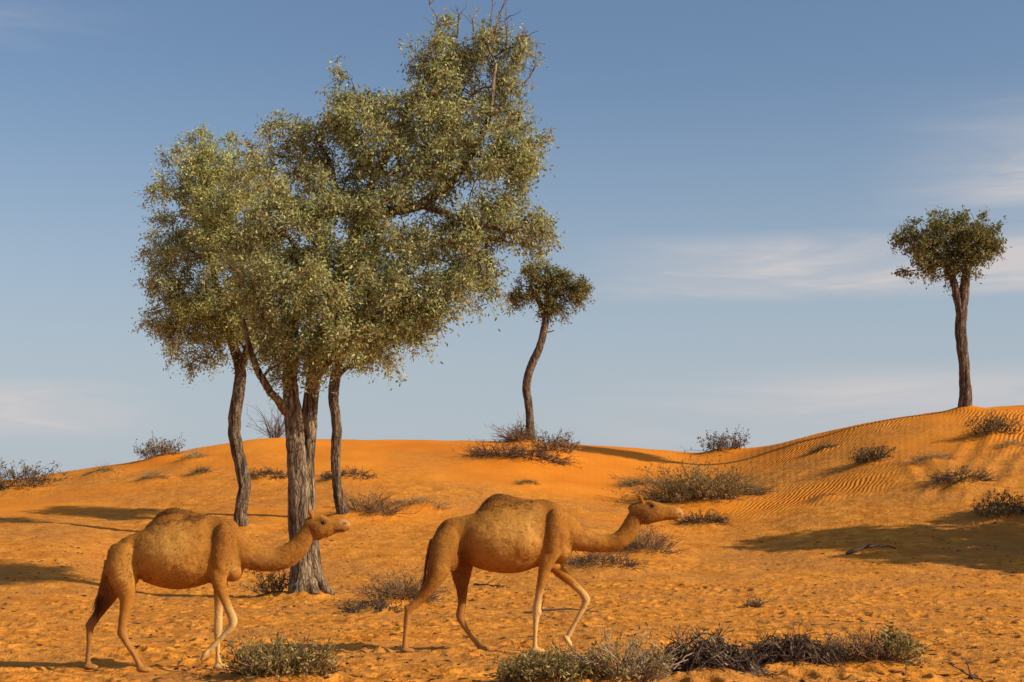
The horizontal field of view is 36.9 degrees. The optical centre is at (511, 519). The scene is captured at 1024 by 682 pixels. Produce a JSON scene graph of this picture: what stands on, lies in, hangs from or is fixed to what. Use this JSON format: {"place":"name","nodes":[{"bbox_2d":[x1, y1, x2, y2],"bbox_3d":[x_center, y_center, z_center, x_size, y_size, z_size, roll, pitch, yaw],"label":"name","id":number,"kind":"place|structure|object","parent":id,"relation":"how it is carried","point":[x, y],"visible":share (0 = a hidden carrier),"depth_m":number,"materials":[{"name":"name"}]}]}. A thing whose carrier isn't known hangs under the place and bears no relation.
{"place":"outdoors","nodes":[
{"label":"outdoors","id":0,"kind":"place"},
{"bbox_2d":[0,405,1023,681],"bbox_3d":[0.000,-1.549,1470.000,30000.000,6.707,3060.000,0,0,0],"label":"sand ground","id":1,"kind":"structure","parent":0,"point":[96,513],"depth_m":39.82,"materials":[{"name":"orange sand"}]},
{"bbox_2d":[0,457,72,489],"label":"desert bush","id":2,"kind":"object","parent":1,"relation":"on","point":[32,474],"visible":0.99,"depth_m":57.67,"materials":[{"name":"green plant"}]},
{"bbox_2d":[81,462,125,476],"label":"grass tuft","id":3,"kind":"object","parent":1,"relation":"on","point":[104,468],"visible":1,"depth_m":59.92,"materials":[{"name":"brown plant"}]},
{"bbox_2d":[137,469,174,480],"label":"grass tuft","id":4,"kind":"object","parent":1,"relation":"on","point":[151,474],"visible":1,"depth_m":56.77,"materials":[{"name":"plant"}]},
{"bbox_2d":[133,434,192,458],"bbox_3d":[-14.386,-3.042,63.078,2.001,1.234,2.394,0,0,43],"label":"desert bush","id":5,"kind":"object","parent":1,"relation":"on","point":[162,449],"visible":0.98,"depth_m":62.78,"materials":[{"name":"green plant"}]},
{"bbox_2d":[177,449,209,458],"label":"grass tuft","id":6,"kind":"object","parent":1,"relation":"on","point":[196,454],"visible":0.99,"depth_m":60.95,"materials":[{"name":"plant"}]},
{"bbox_2d":[182,465,218,476],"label":"grass tuft","id":7,"kind":"object","parent":1,"relation":"on","point":[200,470],"visible":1,"depth_m":57.27,"materials":[{"name":"brown plant"}]},
{"bbox_2d":[127,121,298,525],"bbox_3d":[-8.694,-5.624,44.221,5.185,11.955,4.108,0,0,0],"label":"ghaf tree","id":8,"kind":"object","parent":1,"relation":"on","point":[214,229],"visible":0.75,"depth_m":44.29,"materials":[{"name":"green plant"}]},
{"bbox_2d":[83,507,350,672],"bbox_3d":[-3.357,0.778,17.340,3.067,1.871,0.666,0,0,0],"label":"camel","id":9,"kind":"object","parent":1,"relation":"on","point":[176,548],"visible":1,"depth_m":17.18,"materials":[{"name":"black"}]},
{"bbox_2d":[238,569,289,595],"bbox_3d":[-5.202,1.297,32.557,1.162,0.760,1.321,0,0,27],"label":"desert plant","id":10,"kind":"object","parent":1,"relation":"on","point":[273,584],"visible":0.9,"depth_m":32.60,"materials":[{"name":"green plant"}]},
{"bbox_2d":[243,401,284,437],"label":"dead bush","id":11,"kind":"object","parent":1,"relation":"on","point":[273,433],"visible":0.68,"depth_m":70.02,"materials":[{"name":"grey plant"}]},
{"bbox_2d":[249,465,287,479],"bbox_3d":[-8.922,-1.682,55.833,2.021,0.660,1.557,0,0,0],"label":"brushwood","id":12,"kind":"object","parent":1,"relation":"on","point":[270,472],"visible":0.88,"depth_m":55.67,"materials":[{"name":"brown plant"}]},
{"bbox_2d":[210,623,350,681],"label":"desert bush","id":13,"kind":"object","parent":1,"relation":"on","point":[290,658],"visible":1,"depth_m":16.05,"materials":[{"name":"green plant"}]},
{"bbox_2d":[315,465,376,482],"bbox_3d":[-5.956,-1.618,54.782,2.490,0.751,1.796,0,0,0],"label":"brushwood","id":14,"kind":"object","parent":1,"relation":"on","point":[344,473],"visible":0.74,"depth_m":54.64,"materials":[{"name":"brown plant"}]},
{"bbox_2d":[334,596,402,613],"bbox_3d":[-2.576,1.538,27.431,1.386,0.411,0.985,0,0,0],"label":"brushwood","id":15,"kind":"object","parent":1,"relation":"on","point":[356,608],"visible":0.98,"depth_m":27.42,"materials":[{"name":"grey plant"}]},
{"bbox_2d":[303,289,437,514],"bbox_3d":[-4.413,-3.696,46.568,4.364,7.417,2.809,0,0,0],"label":"ghaf tree","id":16,"kind":"object","parent":1,"relation":"on","point":[341,507],"visible":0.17,"depth_m":46.53,"materials":[{"name":"green plant"}]},
{"bbox_2d":[323,476,420,518],"bbox_3d":[-4.194,-0.636,47.167,2.829,1.480,2.593,0,0,39],"label":"dry shrub","id":17,"kind":"object","parent":1,"relation":"on","point":[381,508],"visible":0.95,"depth_m":47.02,"materials":[{"name":"brown plant"}]},
{"bbox_2d":[206,0,565,594],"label":"ghaf tree","id":18,"kind":"object","parent":1,"relation":"on","point":[357,259],"visible":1,"depth_m":31.85,"materials":[{"name":"green plant"}]},
{"bbox_2d":[332,566,453,606],"bbox_3d":[-2.341,1.394,30.182,2.379,1.036,2.249,0,0,0],"label":"dry shrub","id":19,"kind":"object","parent":1,"relation":"on","point":[391,589],"visible":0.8,"depth_m":30.02,"materials":[{"name":"grey plant"}]},
{"bbox_2d":[390,491,452,509],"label":"grass tuft","id":20,"kind":"object","parent":1,"relation":"on","point":[424,500],"visible":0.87,"depth_m":49.24,"materials":[{"name":"plant"}]},
{"bbox_2d":[473,579,504,586],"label":"fallen branch","id":21,"kind":"object","parent":1,"relation":"on","point":[497,585],"visible":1,"depth_m":35.71,"materials":[{"name":"wood"}]},
{"bbox_2d":[0,522,1023,681],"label":"ground litter","id":22,"kind":"object","parent":1,"relation":"on","point":[465,636],"visible":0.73,"depth_m":22.76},
{"bbox_2d":[476,413,548,443],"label":"dry shrub","id":23,"kind":"object","parent":1,"relation":"on","point":[518,435],"visible":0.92,"depth_m":68.55,"materials":[{"name":"grey plant"}]},
{"bbox_2d":[453,436,581,467],"bbox_3d":[0.189,-2.648,61.954,5.507,1.569,3.438,0,0,0],"label":"brushwood","id":24,"kind":"object","parent":1,"relation":"on","point":[497,453],"visible":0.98,"depth_m":61.60,"materials":[{"name":"brown plant"}]},
{"bbox_2d":[513,478,541,485],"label":"grass tuft","id":25,"kind":"object","parent":1,"relation":"on","point":[532,481],"visible":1,"depth_m":55.42,"materials":[{"name":"brown plant"}]},
{"bbox_2d":[400,493,683,652],"bbox_3d":[0.385,0.672,19.549,3.601,2.027,0.690,0,0,0],"label":"camel","id":26,"kind":"object","parent":1,"relation":"on","point":[500,533],"visible":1,"depth_m":19.37,"materials":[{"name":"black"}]},
{"bbox_2d":[502,255,595,439],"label":"ghaf tree","id":27,"kind":"object","parent":1,"relation":"on","point":[547,282],"visible":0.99,"depth_m":68.82,"materials":[{"name":"green plant"}]},
{"bbox_2d":[523,429,582,453],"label":"dry shrub","id":28,"kind":"object","parent":1,"relation":"on","point":[556,444],"visible":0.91,"depth_m":65.05,"materials":[{"name":"grey plant"}]},
{"bbox_2d":[482,641,632,681],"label":"grass clump","id":29,"kind":"object","parent":1,"relation":"on","point":[527,667],"visible":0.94,"depth_m":15.29,"materials":[{"name":"green plant"}]},
{"bbox_2d":[524,596,597,612],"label":"fallen branch","id":30,"kind":"object","parent":1,"relation":"on","point":[589,610],"visible":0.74,"depth_m":28.32,"materials":[{"name":"brown wood"}]},
{"bbox_2d":[563,549,647,573],"bbox_3d":[2.251,0.988,38.851,2.459,0.855,1.847,0,0,28],"label":"brushwood","id":31,"kind":"object","parent":1,"relation":"on","point":[612,559],"visible":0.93,"depth_m":38.78,"materials":[{"name":"brown plant"}]},
{"bbox_2d":[562,622,692,681],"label":"grass clump","id":32,"kind":"object","parent":1,"relation":"on","point":[648,670],"visible":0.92,"depth_m":15.33,"materials":[{"name":"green plant"}]},
{"bbox_2d":[611,465,665,487],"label":"grass clump","id":33,"kind":"object","parent":1,"relation":"on","point":[634,481],"visible":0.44,"depth_m":58.32,"materials":[{"name":"brown plant"}]},
{"bbox_2d":[609,511,685,557],"bbox_3d":[3.575,0.484,42.211,2.653,1.544,2.550,0,0,0],"label":"dry shrub","id":34,"kind":"object","parent":1,"relation":"on","point":[638,545],"visible":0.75,"depth_m":42.07,"materials":[{"name":"brown plant"}]},
{"bbox_2d":[602,451,779,504],"bbox_3d":[6.248,-1.313,53.861,6.223,2.250,4.321,0,0,0],"label":"grass clump","id":35,"kind":"object","parent":1,"relation":"on","point":[678,491],"visible":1,"depth_m":53.58,"materials":[{"name":"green plant"}]},
{"bbox_2d":[668,508,736,525],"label":"dry shrub","id":36,"kind":"object","parent":1,"relation":"on","point":[719,518],"visible":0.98,"depth_m":48.89,"materials":[{"name":"brown plant"}]},
{"bbox_2d":[633,623,788,677],"bbox_3d":[2.086,1.495,16.474,1.756,0.772,0.872,0,0,0],"label":"branch heap","id":37,"kind":"object","parent":1,"relation":"on","point":[714,653],"visible":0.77,"depth_m":16.34,"materials":[{"name":"grey plant"}]},
{"bbox_2d":[680,427,750,453],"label":"desert bush","id":38,"kind":"object","parent":1,"relation":"on","point":[722,444],"visible":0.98,"depth_m":70.78,"materials":[{"name":"green plant"}]},
{"bbox_2d":[712,474,772,496],"bbox_3d":[8.177,-1.251,54.914,2.573,1.083,2.718,0,0,0],"label":"grass clump","id":39,"kind":"object","parent":1,"relation":"on","point":[753,490],"visible":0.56,"depth_m":54.48,"materials":[{"name":"brown plant"}]},
{"bbox_2d":[740,594,769,607],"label":"desert plant","id":40,"kind":"object","parent":1,"relation":"on","point":[757,602],"visible":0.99,"depth_m":29.19,"materials":[{"name":"green plant"}]},
{"bbox_2d":[729,622,854,667],"bbox_3d":[3.083,1.485,17.202,1.617,0.689,0.874,0,0,0],"label":"branch heap","id":41,"kind":"object","parent":1,"relation":"on","point":[787,648],"visible":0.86,"depth_m":17.08,"materials":[{"name":"grey plant"}]},
{"bbox_2d":[805,438,839,453],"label":"grass tuft","id":42,"kind":"object","parent":1,"relation":"on","point":[818,448],"visible":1,"depth_m":61.51,"materials":[{"name":"brown plant"}]},
{"bbox_2d":[807,492,841,500],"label":"grass tuft","id":43,"kind":"object","parent":1,"relation":"on","point":[824,495],"visible":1,"depth_m":51.11,"materials":[{"name":"brown plant"}]},
{"bbox_2d":[846,542,895,554],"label":"fallen branch","id":44,"kind":"object","parent":1,"relation":"on","point":[867,546],"visible":1,"depth_m":41.95,"materials":[{"name":"wood"}]},
{"bbox_2d":[810,615,935,670],"bbox_3d":[3.984,1.444,17.393,1.528,0.733,1.224,0,0,0],"label":"dry shrub","id":45,"kind":"object","parent":1,"relation":"on","point":[893,648],"visible":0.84,"depth_m":17.30,"materials":[{"name":"green plant"}]},
{"bbox_2d":[846,441,899,464],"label":"desert bush","id":46,"kind":"object","parent":1,"relation":"on","point":[867,456],"visible":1,"depth_m":55.43,"materials":[{"name":"green plant"}]},
{"bbox_2d":[904,448,959,464],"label":"grass tuft","id":47,"kind":"object","parent":1,"relation":"on","point":[942,455],"visible":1,"depth_m":53.51,"materials":[{"name":"plant"}]},
{"bbox_2d":[887,205,1011,406],"bbox_3d":[18.238,-8.913,63.989,5.125,8.621,3.007,0,0,0],"label":"ghaf tree","id":48,"kind":"object","parent":1,"relation":"on","point":[968,243],"visible":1,"depth_m":63.80,"materials":[{"name":"green plant"}]},
{"bbox_2d":[916,462,1001,490],"bbox_3d":[14.485,-1.407,49.558,2.808,1.021,2.210,0,0,0],"label":"brushwood","id":49,"kind":"object","parent":1,"relation":"on","point":[946,475],"visible":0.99,"depth_m":49.52,"materials":[{"name":"brown plant"}]},
{"bbox_2d":[947,656,982,680],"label":"fallen branch","id":50,"kind":"object","parent":1,"relation":"on","point":[970,676],"visible":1,"depth_m":16.28,"materials":[{"name":"brown wood"}]},
{"bbox_2d":[961,409,1022,436],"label":"desert bush","id":51,"kind":"object","parent":1,"relation":"on","point":[995,423],"visible":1,"depth_m":56.73,"materials":[{"name":"green plant"}]},
{"bbox_2d":[970,487,1023,519],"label":"desert bush","id":52,"kind":"object","parent":1,"relation":"on","point":[995,508],"visible":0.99,"depth_m":44.89,"materials":[{"name":"green plant"}]},
{"bbox_2d":[993,437,1023,448],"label":"grass tuft","id":53,"kind":"object","parent":1,"relation":"on","point":[1013,442],"visible":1,"depth_m":54.63,"materials":[{"name":"plant"}]},
{"bbox_2d":[0,0,1023,479],"label":"sky","id":54,"kind":"structure","parent":0,"point":[731,183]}
]}

